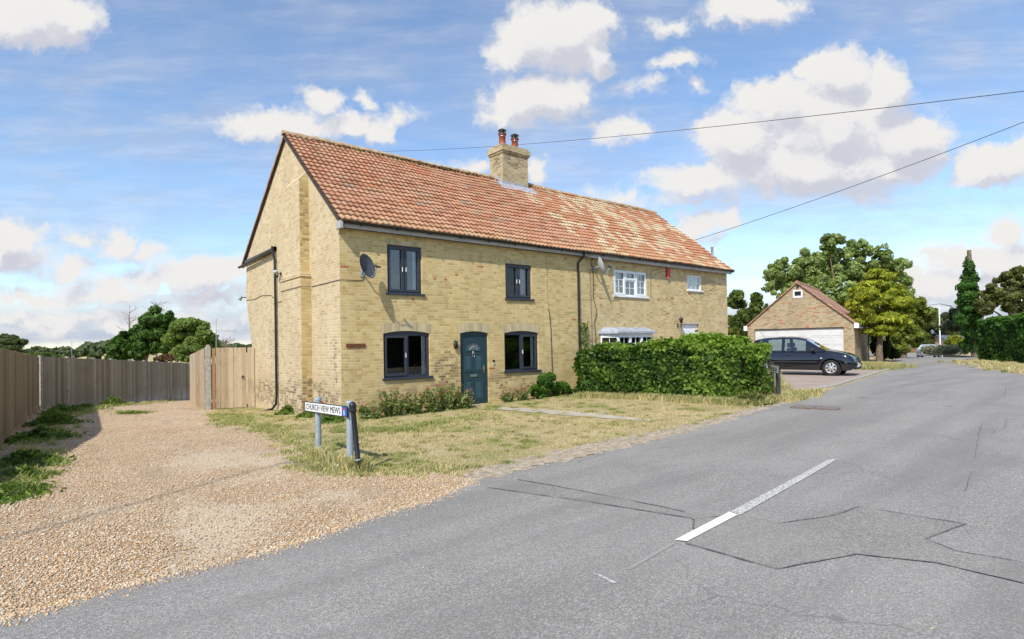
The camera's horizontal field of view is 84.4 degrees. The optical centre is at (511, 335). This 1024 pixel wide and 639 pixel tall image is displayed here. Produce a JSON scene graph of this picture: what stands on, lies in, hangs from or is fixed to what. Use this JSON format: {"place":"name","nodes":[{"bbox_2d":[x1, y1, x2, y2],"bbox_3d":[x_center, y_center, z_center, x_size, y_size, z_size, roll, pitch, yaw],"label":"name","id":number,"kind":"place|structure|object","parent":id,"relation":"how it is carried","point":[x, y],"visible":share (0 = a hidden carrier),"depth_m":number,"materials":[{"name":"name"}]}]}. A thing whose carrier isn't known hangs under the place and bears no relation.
{"place":"outdoors","nodes":[
{"label":"outdoors","id":0,"kind":"place"},
{"bbox_2d":[0,423,82,490],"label":"grass","id":1,"kind":"structure","parent":0,"point":[52,441],"depth_m":9.42,"materials":[{"name":"green plant"}]},
{"bbox_2d":[203,412,293,433],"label":"grass","id":2,"kind":"structure","parent":0,"point":[254,425],"depth_m":13.12,"materials":[{"name":"green plant"}]},
{"bbox_2d":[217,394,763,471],"bbox_3d":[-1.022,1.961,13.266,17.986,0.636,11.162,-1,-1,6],"label":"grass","id":3,"kind":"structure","parent":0,"point":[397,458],"depth_m":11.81,"materials":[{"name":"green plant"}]},
{"bbox_2d":[0,353,1023,638],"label":"road","id":4,"kind":"structure","parent":0,"point":[502,563],"depth_m":4.64,"materials":[{"name":"grey asphalt"}]},
{"bbox_2d":[37,430,1019,638],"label":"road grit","id":5,"kind":"object","parent":4,"relation":"on","point":[679,541],"visible":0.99,"depth_m":4.02,"materials":[{"name":"grey gravel"}]},
{"bbox_2d":[489,487,694,527],"bbox_3d":[0.794,1.830,6.210,2.602,0.001,0.305,-2,-1,40],"label":"tar seam","id":6,"kind":"object","parent":4,"relation":"on","point":[606,504],"visible":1,"depth_m":6.05,"materials":[{"name":"black asphalt"}]},
{"bbox_2d":[476,480,723,528],"bbox_3d":[0.773,1.840,6.451,3.072,0.001,0.616,-2,-1,40],"label":"road patch","id":7,"kind":"object","parent":4,"relation":"on","point":[532,487],"visible":1,"depth_m":6.51,"materials":[{"name":"grey asphalt"}]},
{"bbox_2d":[626,543,674,568],"bbox_3d":[1.149,1.806,4.639,0.036,0.001,0.773,-2,-1,43],"label":"road marking","id":8,"kind":"object","parent":4,"relation":"on","point":[649,556],"visible":1,"depth_m":4.62,"materials":[{"name":"paint"}]},
{"bbox_2d":[675,511,737,540],"bbox_3d":[1.864,1.795,5.330,0.104,0.001,1.118,-2,-1,45],"label":"road marking","id":9,"kind":"object","parent":4,"relation":"on","point":[706,527],"visible":1,"depth_m":5.31,"materials":[{"name":"paint"}]},
{"bbox_2d":[732,459,835,514],"bbox_3d":[3.451,1.788,6.943,0.120,0.010,3.472,-2,-1,44],"label":"road marking","id":10,"kind":"object","parent":4,"relation":"on","point":[747,506],"visible":1,"depth_m":6.54,"materials":[{"name":"paint"}]},
{"bbox_2d":[789,404,840,409],"bbox_3d":[7.035,1.661,13.065,1.000,0.028,0.660,-2,-1,37],"label":"manhole cover","id":11,"kind":"object","parent":4,"relation":"on","point":[797,406],"visible":0.98,"depth_m":12.96,"materials":[{"name":"metal"}]},
{"bbox_2d":[687,507,1023,582],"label":"road patch","id":12,"kind":"object","parent":4,"relation":"on","point":[857,530],"visible":1,"depth_m":4.92,"materials":[{"name":"grey asphalt"}]},
{"bbox_2d":[685,541,854,568],"bbox_3d":[2.093,1.785,4.552,1.329,0.001,0.498,-1,-1,17],"label":"tar seam","id":13,"kind":"object","parent":12,"relation":"on","point":[765,565],"visible":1,"depth_m":4.50,"materials":[{"name":"black asphalt"}]},
{"bbox_2d":[786,506,1020,561],"bbox_3d":[3.570,1.769,5.280,1.730,0.001,1.013,-2,-1,37],"label":"tar seam","id":14,"kind":"object","parent":12,"relation":"on","point":[916,515],"visible":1,"depth_m":5.28,"materials":[{"name":"black asphalt"}]},
{"bbox_2d":[916,344,939,356],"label":"parked car","id":15,"kind":"object","parent":4,"relation":"on","point":[919,353],"visible":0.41,"depth_m":61.33,"materials":[{"name":"silver metal"}]},
{"bbox_2d":[855,553,1023,582],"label":"tar seam","id":16,"kind":"object","parent":4,"relation":"on","point":[941,563],"visible":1,"depth_m":4.38,"materials":[{"name":"black asphalt"}]},
{"bbox_2d":[0,0,1023,348],"label":"sky","id":17,"kind":"structure","parent":0,"point":[140,140],"materials":[{"name":"blue"}]},
{"bbox_2d":[78,348,1021,477],"bbox_3d":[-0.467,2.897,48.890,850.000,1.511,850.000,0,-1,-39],"label":"ground","id":18,"kind":"structure","parent":0,"point":[543,450],"depth_m":11.90,"materials":[{"name":"beige plant"}]},
{"bbox_2d":[0,333,28,352],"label":"willow tree","id":19,"kind":"object","parent":18,"relation":"on","point":[13,342],"visible":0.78,"depth_m":74.53,"materials":[{"name":"green plant"}]},
{"bbox_2d":[0,348,40,445],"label":"board fence","id":20,"kind":"object","parent":18,"relation":"on","point":[19,389],"visible":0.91,"depth_m":13.38,"materials":[{"name":"brown wood"}]},
{"bbox_2d":[0,479,68,499],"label":"weed","id":21,"kind":"object","parent":18,"relation":"on","point":[11,485],"visible":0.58,"depth_m":7.12,"materials":[{"name":"green plant"}]},
{"bbox_2d":[0,464,69,482],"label":"weed","id":22,"kind":"object","parent":18,"relation":"on","point":[23,469],"visible":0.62,"depth_m":7.85,"materials":[{"name":"green plant"}]},
{"bbox_2d":[0,448,76,470],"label":"weed","id":23,"kind":"object","parent":18,"relation":"on","point":[17,457],"visible":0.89,"depth_m":8.76,"materials":[{"name":"green plant"}]},
{"bbox_2d":[22,351,66,357],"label":"elder bush","id":24,"kind":"object","parent":18,"relation":"on","point":[47,354],"visible":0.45,"depth_m":44.56,"materials":[{"name":"green plant"}]},
{"bbox_2d":[2,422,95,445],"bbox_3d":[-9.635,1.976,11.506,1.861,0.418,1.761,0,-1,-39],"label":"weed","id":25,"kind":"object","parent":18,"relation":"on","point":[44,431],"visible":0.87,"depth_m":11.37,"materials":[{"name":"green plant"}]},
{"bbox_2d":[22,409,99,427],"bbox_3d":[-11.735,2.098,14.521,1.834,0.494,1.732,0,-1,-39],"label":"weed","id":26,"kind":"object","parent":18,"relation":"on","point":[57,417],"visible":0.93,"depth_m":14.39,"materials":[{"name":"green plant"}]},
{"bbox_2d":[36,403,98,414],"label":"weed","id":27,"kind":"object","parent":18,"relation":"on","point":[68,408],"visible":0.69,"depth_m":17.90,"materials":[{"name":"green plant"}]},
{"bbox_2d":[79,350,103,358],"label":"hazel bush","id":28,"kind":"object","parent":18,"relation":"on","point":[96,355],"visible":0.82,"depth_m":47.79,"materials":[{"name":"green plant"}]},
{"bbox_2d":[46,398,187,418],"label":"grass","id":29,"kind":"structure","parent":18,"relation":"on","point":[83,412],"depth_m":20.43,"materials":[{"name":"green plant"}]},
{"bbox_2d":[0,339,251,357],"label":"woodland","id":30,"kind":"object","parent":18,"relation":"on","point":[99,346],"visible":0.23,"depth_m":231.29,"materials":[{"name":"green plant"}]},
{"bbox_2d":[38,355,215,408],"bbox_3d":[-16.404,2.176,25.399,0.105,2.823,11.564,-1,-1,0],"label":"board fence","id":31,"kind":"object","parent":18,"relation":"on","point":[72,381],"visible":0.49,"depth_m":22.90,"materials":[{"name":"wood"}]},
{"bbox_2d":[104,304,176,361],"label":"sycamore tree","id":32,"kind":"object","parent":18,"relation":"on","point":[140,340],"visible":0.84,"depth_m":57.12,"materials":[{"name":"green plant"}]},
{"bbox_2d":[151,353,174,361],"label":"copper shrub","id":33,"kind":"object","parent":18,"relation":"on","point":[165,357],"visible":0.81,"depth_m":49.89,"materials":[{"name":"brown plant"}]},
{"bbox_2d":[160,316,219,362],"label":"lime tree","id":34,"kind":"object","parent":18,"relation":"on","point":[184,339],"visible":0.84,"depth_m":53.10,"materials":[{"name":"green plant"}]},
{"bbox_2d":[190,348,204,409],"bbox_3d":[-11.956,1.648,21.384,0.037,2.343,6.018,0,-1,-34],"label":"board fence","id":35,"kind":"object","parent":18,"relation":"on","point":[197,378],"visible":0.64,"depth_m":20.75,"materials":[{"name":"brown wood"}]},
{"bbox_2d":[205,345,254,409],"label":"garden gate","id":36,"kind":"structure","parent":18,"relation":"on","point":[236,396],"depth_m":19.23,"materials":[{"name":"brown wood"}]},
{"bbox_2d":[0,399,483,626],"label":"gravel lane","id":37,"kind":"structure","parent":18,"relation":"on","point":[237,543],"depth_m":6.61,"materials":[{"name":"beige gravel"}]},
{"bbox_2d":[0,482,66,506],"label":"weed","id":38,"kind":"object","parent":37,"relation":"on","point":[8,496],"visible":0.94,"depth_m":6.82,"materials":[{"name":"green plant"}]},
{"bbox_2d":[74,402,108,408],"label":"weed","id":39,"kind":"object","parent":37,"relation":"on","point":[86,405],"visible":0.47,"depth_m":19.93,"materials":[{"name":"green plant"}]},
{"bbox_2d":[97,395,136,405],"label":"weed","id":40,"kind":"object","parent":37,"relation":"on","point":[114,400],"visible":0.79,"depth_m":21.73,"materials":[{"name":"green plant"}]},
{"bbox_2d":[105,410,152,414],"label":"weed","id":41,"kind":"object","parent":37,"relation":"on","point":[133,412],"visible":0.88,"depth_m":17.45,"materials":[{"name":"green plant"}]},
{"bbox_2d":[272,404,295,414],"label":"weed","id":42,"kind":"object","parent":18,"relation":"on","point":[288,409],"visible":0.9,"depth_m":15.58,"materials":[{"name":"green plant"}]},
{"bbox_2d":[295,411,314,418],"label":"weed","id":43,"kind":"object","parent":18,"relation":"on","point":[305,414],"visible":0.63,"depth_m":14.37,"materials":[{"name":"green plant"}]},
{"bbox_2d":[256,430,379,477],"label":"grass","id":44,"kind":"structure","parent":18,"relation":"on","point":[292,440],"depth_m":9.56,"materials":[{"name":"green plant"}]},
{"bbox_2d":[305,397,353,458],"bbox_3d":[-2.907,1.613,8.939,0.125,1.277,1.784,0,-1,-39],"label":"street name sign","id":45,"kind":"object","parent":18,"relation":"on","point":[317,407],"visible":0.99,"depth_m":8.72,"materials":[{"name":"white plastic"}]},
{"bbox_2d":[321,414,345,423],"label":"weed","id":46,"kind":"object","parent":18,"relation":"on","point":[325,418],"visible":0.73,"depth_m":13.14,"materials":[{"name":"green plant"}]},
{"bbox_2d":[302,442,379,472],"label":"grass","id":47,"kind":"structure","parent":18,"relation":"on","point":[330,455],"depth_m":8.31,"materials":[{"name":"plant"}]},
{"bbox_2d":[349,402,360,468],"bbox_3d":[-2.204,1.531,7.977,0.180,1.194,0.106,-1,-1,-12],"label":"bollard","id":48,"kind":"object","parent":18,"relation":"on","point":[352,408],"visible":0.87,"depth_m":7.94,"materials":[{"name":"black plastic"}]},
{"bbox_2d":[356,398,385,419],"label":"flowering plant","id":49,"kind":"object","parent":18,"relation":"on","point":[371,413],"visible":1,"depth_m":13.68,"materials":[{"name":"green plant"}]},
{"bbox_2d":[280,458,471,482],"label":"grass","id":50,"kind":"structure","parent":18,"relation":"on","point":[405,471],"depth_m":7.92,"materials":[{"name":"plant"}]},
{"bbox_2d":[377,387,409,416],"bbox_3d":[-2.973,1.667,14.192,0.875,0.808,0.694,0,-1,-39],"label":"flowering plant","id":51,"kind":"object","parent":18,"relation":"on","point":[393,409],"visible":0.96,"depth_m":14.15,"materials":[{"name":"green plant"}]},
{"bbox_2d":[324,412,499,434],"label":"grass","id":52,"kind":"structure","parent":18,"relation":"on","point":[396,428],"depth_m":12.08,"materials":[{"name":"green plant"}]},
{"bbox_2d":[400,389,426,414],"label":"flowering plant","id":53,"kind":"object","parent":18,"relation":"on","point":[414,406],"visible":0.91,"depth_m":14.39,"materials":[{"name":"green plant"}]},
{"bbox_2d":[417,383,445,411],"bbox_3d":[-2.065,1.647,14.904,0.557,0.866,0.839,-1,-1,23],"label":"flowering plant","id":54,"kind":"object","parent":18,"relation":"on","point":[433,404],"visible":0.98,"depth_m":14.76,"materials":[{"name":"green plant"}]},
{"bbox_2d":[435,383,463,410],"bbox_3d":[-1.700,1.650,15.229,0.822,0.833,0.576,0,-1,-39],"label":"flowering plant","id":55,"kind":"object","parent":18,"relation":"on","point":[450,403],"visible":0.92,"depth_m":15.14,"materials":[{"name":"green plant"}]},
{"bbox_2d":[455,388,474,408],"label":"flowering plant","id":56,"kind":"object","parent":18,"relation":"on","point":[466,401],"visible":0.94,"depth_m":15.38,"materials":[{"name":"green plant"}]},
{"bbox_2d":[238,128,734,417],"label":"brick house","id":57,"kind":"structure","parent":18,"relation":"on","point":[464,261],"depth_m":16.93,"materials":[{"name":"brick"}]},
{"bbox_2d":[359,254,380,277],"bbox_3d":[-3.494,-1.703,13.904,0.497,0.610,0.650,-1,-1,-14],"label":"satellite dish","id":58,"kind":"object","parent":57,"relation":"attached to","point":[367,265],"visible":1,"depth_m":13.90,"materials":[{"name":"black metal"}]},
{"bbox_2d":[386,245,424,295],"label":"window","id":59,"kind":"structure","parent":57,"relation":"in","point":[403,262],"depth_m":15.24,"materials":[{"name":"grey"}]},
{"bbox_2d":[382,331,432,380],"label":"window","id":60,"kind":"structure","parent":57,"relation":"in","point":[406,353],"depth_m":16.28,"materials":[{"name":"black glass"}]},
{"bbox_2d":[460,331,487,404],"bbox_3d":[-1.092,0.980,16.315,1.060,2.196,0.320,0,-1,-39],"label":"front door","id":61,"kind":"structure","parent":57,"relation":"in","point":[473,345],"depth_m":16.34,"materials":[{"name":"blue wood"}]},
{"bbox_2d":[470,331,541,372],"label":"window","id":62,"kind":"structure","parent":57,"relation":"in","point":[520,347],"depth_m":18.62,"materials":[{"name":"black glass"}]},
{"bbox_2d":[505,264,534,300],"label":"window","id":63,"kind":"structure","parent":57,"relation":"in","point":[517,277],"depth_m":17.64,"materials":[{"name":"grey glass"}]},
{"bbox_2d":[579,322,589,349],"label":"climbing shoot","id":64,"kind":"object","parent":57,"relation":"attached to","point":[585,343],"visible":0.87,"depth_m":18.97,"materials":[{"name":"green plant"}]},
{"bbox_2d":[592,257,611,274],"bbox_3d":[3.078,-2.383,19.349,0.494,0.614,0.571,0,-1,-39],"label":"satellite dish","id":65,"kind":"object","parent":57,"relation":"attached to","point":[601,266],"visible":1,"depth_m":19.16,"materials":[{"name":"white metal"}]},
{"bbox_2d":[598,327,656,345],"bbox_3d":[4.313,0.726,20.284,2.940,2.099,0.636,0,-1,-39],"label":"bay window","id":66,"kind":"structure","parent":57,"relation":"in","point":[634,335],"depth_m":19.90,"materials":[{"name":"plastic"}]},
{"bbox_2d":[613,269,649,298],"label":"window","id":67,"kind":"structure","parent":57,"relation":"in","point":[629,284],"depth_m":20.97,"materials":[{"name":"grey plastic"}]},
{"bbox_2d":[682,323,698,335],"bbox_3d":[7.285,0.562,23.096,1.200,2.140,0.120,0,-1,-39],"label":"door","id":68,"kind":"structure","parent":57,"relation":"in","point":[687,329],"depth_m":23.09,"materials":[{"name":"white"}]},
{"bbox_2d":[687,275,703,291],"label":"window","id":69,"kind":"structure","parent":57,"relation":"in","point":[693,282],"depth_m":23.50,"materials":[{"name":"grey plastic"}]},
{"bbox_2d":[696,122,1023,239],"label":"overhead wire","id":70,"kind":"object","parent":57,"relation":"attached to","point":[868,180],"visible":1,"depth_m":19.67,"materials":[{"name":"grey"}]},
{"bbox_2d":[499,387,516,402],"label":"flowering plant","id":71,"kind":"object","parent":18,"relation":"on","point":[506,397],"visible":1,"depth_m":16.56,"materials":[{"name":"green plant"}]},
{"bbox_2d":[513,384,529,400],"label":"flowering plant","id":72,"kind":"object","parent":18,"relation":"on","point":[523,395],"visible":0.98,"depth_m":16.83,"materials":[{"name":"green plant"}]},
{"bbox_2d":[528,384,541,398],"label":"shrub","id":73,"kind":"object","parent":18,"relation":"on","point":[533,390],"visible":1,"depth_m":16.94,"materials":[{"name":"green plant"}]},
{"bbox_2d":[536,372,556,397],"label":"shrub","id":74,"kind":"object","parent":18,"relation":"on","point":[546,384],"visible":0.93,"depth_m":17.28,"materials":[{"name":"green plant"}]},
{"bbox_2d":[552,381,569,395],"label":"shrub","id":75,"kind":"object","parent":18,"relation":"on","point":[562,388],"visible":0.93,"depth_m":17.68,"materials":[{"name":"green plant"}]},
{"bbox_2d":[461,395,811,481],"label":"road verge dirt","id":76,"kind":"structure","parent":18,"relation":"on","point":[500,472],"depth_m":9.33,"materials":[{"name":"beige gravel"}]},
{"bbox_2d":[572,330,773,397],"bbox_3d":[4.419,0.845,16.662,6.244,1.989,1.766,-2,-1,42],"label":"hedge","id":77,"kind":"object","parent":18,"relation":"on","point":[700,364],"visible":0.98,"depth_m":15.67,"materials":[{"name":"green plant"}]},
{"bbox_2d":[728,326,739,336],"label":"hawthorn bush","id":78,"kind":"object","parent":18,"relation":"on","point":[733,331],"visible":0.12,"depth_m":35.91,"materials":[{"name":"green plant"}]},
{"bbox_2d":[727,289,768,336],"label":"dark tree","id":79,"kind":"object","parent":18,"relation":"on","point":[741,318],"visible":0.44,"depth_m":43.58,"materials":[{"name":"green plant"}]},
{"bbox_2d":[720,389,779,406],"bbox_3d":[5.926,1.563,14.281,1.832,0.424,1.584,0,-1,-39],"label":"weed","id":80,"kind":"object","parent":18,"relation":"on","point":[753,395],"visible":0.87,"depth_m":14.03,"materials":[{"name":"green plant"}]},
{"bbox_2d":[750,376,780,398],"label":"weed","id":81,"kind":"object","parent":18,"relation":"on","point":[773,390],"visible":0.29,"depth_m":14.62,"materials":[{"name":"green plant"}]},
{"bbox_2d":[769,363,780,394],"bbox_3d":[6.901,1.347,14.750,0.122,1.240,1.147,-1,-1,13],"label":"street name sign","id":82,"kind":"object","parent":18,"relation":"on","point":[775,369],"visible":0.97,"depth_m":14.53,"materials":[{"name":"black plastic"}]},
{"bbox_2d":[767,369,793,391],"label":"grass","id":83,"kind":"structure","parent":18,"relation":"on","point":[784,385],"depth_m":16.35,"materials":[{"name":"yellow plant"}]},
{"bbox_2d":[761,386,827,402],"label":"grass","id":84,"kind":"structure","parent":18,"relation":"on","point":[793,395],"depth_m":14.58,"materials":[{"name":"plant"}]},
{"bbox_2d":[743,280,870,360],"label":"brick garage","id":85,"kind":"structure","parent":18,"relation":"on","point":[799,309],"depth_m":32.35,"materials":[{"name":"brick"}]},
{"bbox_2d":[793,290,802,297],"bbox_3d":[16.410,-2.393,32.407,0.500,0.450,0.080,-2,-1,37],"label":"window","id":86,"kind":"structure","parent":85,"relation":"in","point":[796,293],"depth_m":32.39,"materials":[{"name":"grey plastic"}]},
{"bbox_2d":[755,328,843,350],"bbox_3d":[16.456,0.612,32.488,4.600,2.010,0.056,-2,-1,37],"label":"garage door","id":87,"kind":"structure","parent":85,"relation":"in","point":[832,338],"depth_m":32.23,"materials":[{"name":"white metal"}]},
{"bbox_2d":[760,233,915,311],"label":"ash tree","id":88,"kind":"object","parent":18,"relation":"on","point":[824,271],"visible":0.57,"depth_m":61.18,"materials":[{"name":"green plant"}]},
{"bbox_2d":[806,368,888,389],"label":"kerb","id":89,"kind":"structure","parent":18,"relation":"on","point":[851,380],"depth_m":18.74,"materials":[{"name":"concrete"}]},
{"bbox_2d":[844,268,917,361],"bbox_3d":[20.869,-1.067,32.229,3.711,5.670,3.031,-1,-1,9],"label":"golden conifer","id":90,"kind":"object","parent":18,"relation":"on","point":[879,302],"visible":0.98,"depth_m":31.52,"materials":[{"name":"green plant"}]},
{"bbox_2d":[857,364,904,369],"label":"grass","id":91,"kind":"structure","parent":18,"relation":"on","point":[879,367],"depth_m":25.11,"materials":[{"name":"plant"}]},
{"bbox_2d":[869,334,900,360],"bbox_3d":[22.421,0.782,33.950,1.801,1.930,0.861,-1,-1,-13],"label":"shrub","id":92,"kind":"object","parent":18,"relation":"on","point":[890,351],"visible":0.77,"depth_m":33.84,"materials":[{"name":"green plant"}]},
{"bbox_2d":[861,360,916,367],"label":"grass","id":93,"kind":"structure","parent":18,"relation":"on","point":[899,364],"depth_m":26.86,"materials":[{"name":"yellow plant"}]},
{"bbox_2d":[883,291,938,357],"bbox_3d":[26.476,-0.634,38.199,3.791,4.776,2.124,-1,-1,7],"label":"conifer hedge tree","id":94,"kind":"object","parent":18,"relation":"on","point":[912,334],"visible":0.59,"depth_m":37.59,"materials":[{"name":"green plant"}]},
{"bbox_2d":[919,316,958,343],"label":"tree","id":95,"kind":"object","parent":18,"relation":"on","point":[934,325],"visible":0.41,"depth_m":83.34,"materials":[{"name":"green plant"}]},
{"bbox_2d":[920,344,963,355],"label":"lavender bed","id":96,"kind":"object","parent":18,"relation":"on","point":[951,349],"visible":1,"depth_m":48.71,"materials":[{"name":"green plant"}]},
{"bbox_2d":[932,335,963,344],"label":"house","id":97,"kind":"structure","parent":18,"relation":"on","point":[943,338],"depth_m":82.83,"materials":[{"name":"white stone"}]},
{"bbox_2d":[939,306,967,332],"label":"olive tree","id":98,"kind":"object","parent":18,"relation":"on","point":[949,325],"visible":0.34,"depth_m":45.85,"materials":[{"name":"green plant"}]},
{"bbox_2d":[943,334,963,354],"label":"yellow shrub","id":99,"kind":"object","parent":18,"relation":"on","point":[954,339],"visible":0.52,"depth_m":59.83,"materials":[{"name":"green plant"}]},
{"bbox_2d":[952,250,983,357],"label":"ivy covered trunk","id":100,"kind":"object","parent":18,"relation":"on","point":[967,286],"visible":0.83,"depth_m":42.68,"materials":[{"name":"green plant"}]},
{"bbox_2d":[937,359,1023,373],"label":"grass","id":101,"kind":"structure","parent":18,"relation":"on","point":[1006,366],"depth_m":25.38,"materials":[{"name":"yellow plant"}]},
{"bbox_2d":[973,265,1023,315],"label":"apple tree","id":102,"kind":"object","parent":18,"relation":"on","point":[1008,296],"visible":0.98,"depth_m":40.64,"materials":[{"name":"green plant"}]},
{"bbox_2d":[976,312,1023,362],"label":"tall hedge","id":103,"kind":"object","parent":18,"relation":"on","point":[1000,338],"visible":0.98,"depth_m":30.33,"materials":[{"name":"green plant"}]},
{"bbox_2d":[497,407,648,420],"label":"garden path","id":104,"kind":"structure","parent":0,"point":[582,414],"depth_m":13.70,"materials":[{"name":"beige concrete"}]},
{"bbox_2d":[573,390,779,406],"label":"grass","id":105,"kind":"structure","parent":0,"point":[708,400],"depth_m":15.23,"materials":[{"name":"yellow plant"}]},
{"bbox_2d":[410,91,1023,150],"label":"overhead wire","id":106,"kind":"object","parent":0,"point":[763,121],"visible":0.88,"depth_m":27.30,"materials":[{"name":"grey"}]},
{"bbox_2d":[780,369,877,389],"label":"driveway","id":107,"kind":"structure","parent":0,"point":[804,379],"depth_m":20.83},
{"bbox_2d":[754,333,861,375],"bbox_3d":[11.787,0.710,22.825,3.874,1.808,1.984,-2,-1,39],"label":"parked car","id":108,"kind":"object","parent":107,"relation":"on","point":[825,360],"visible":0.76,"depth_m":22.00,"materials":[{"name":"black paint"}]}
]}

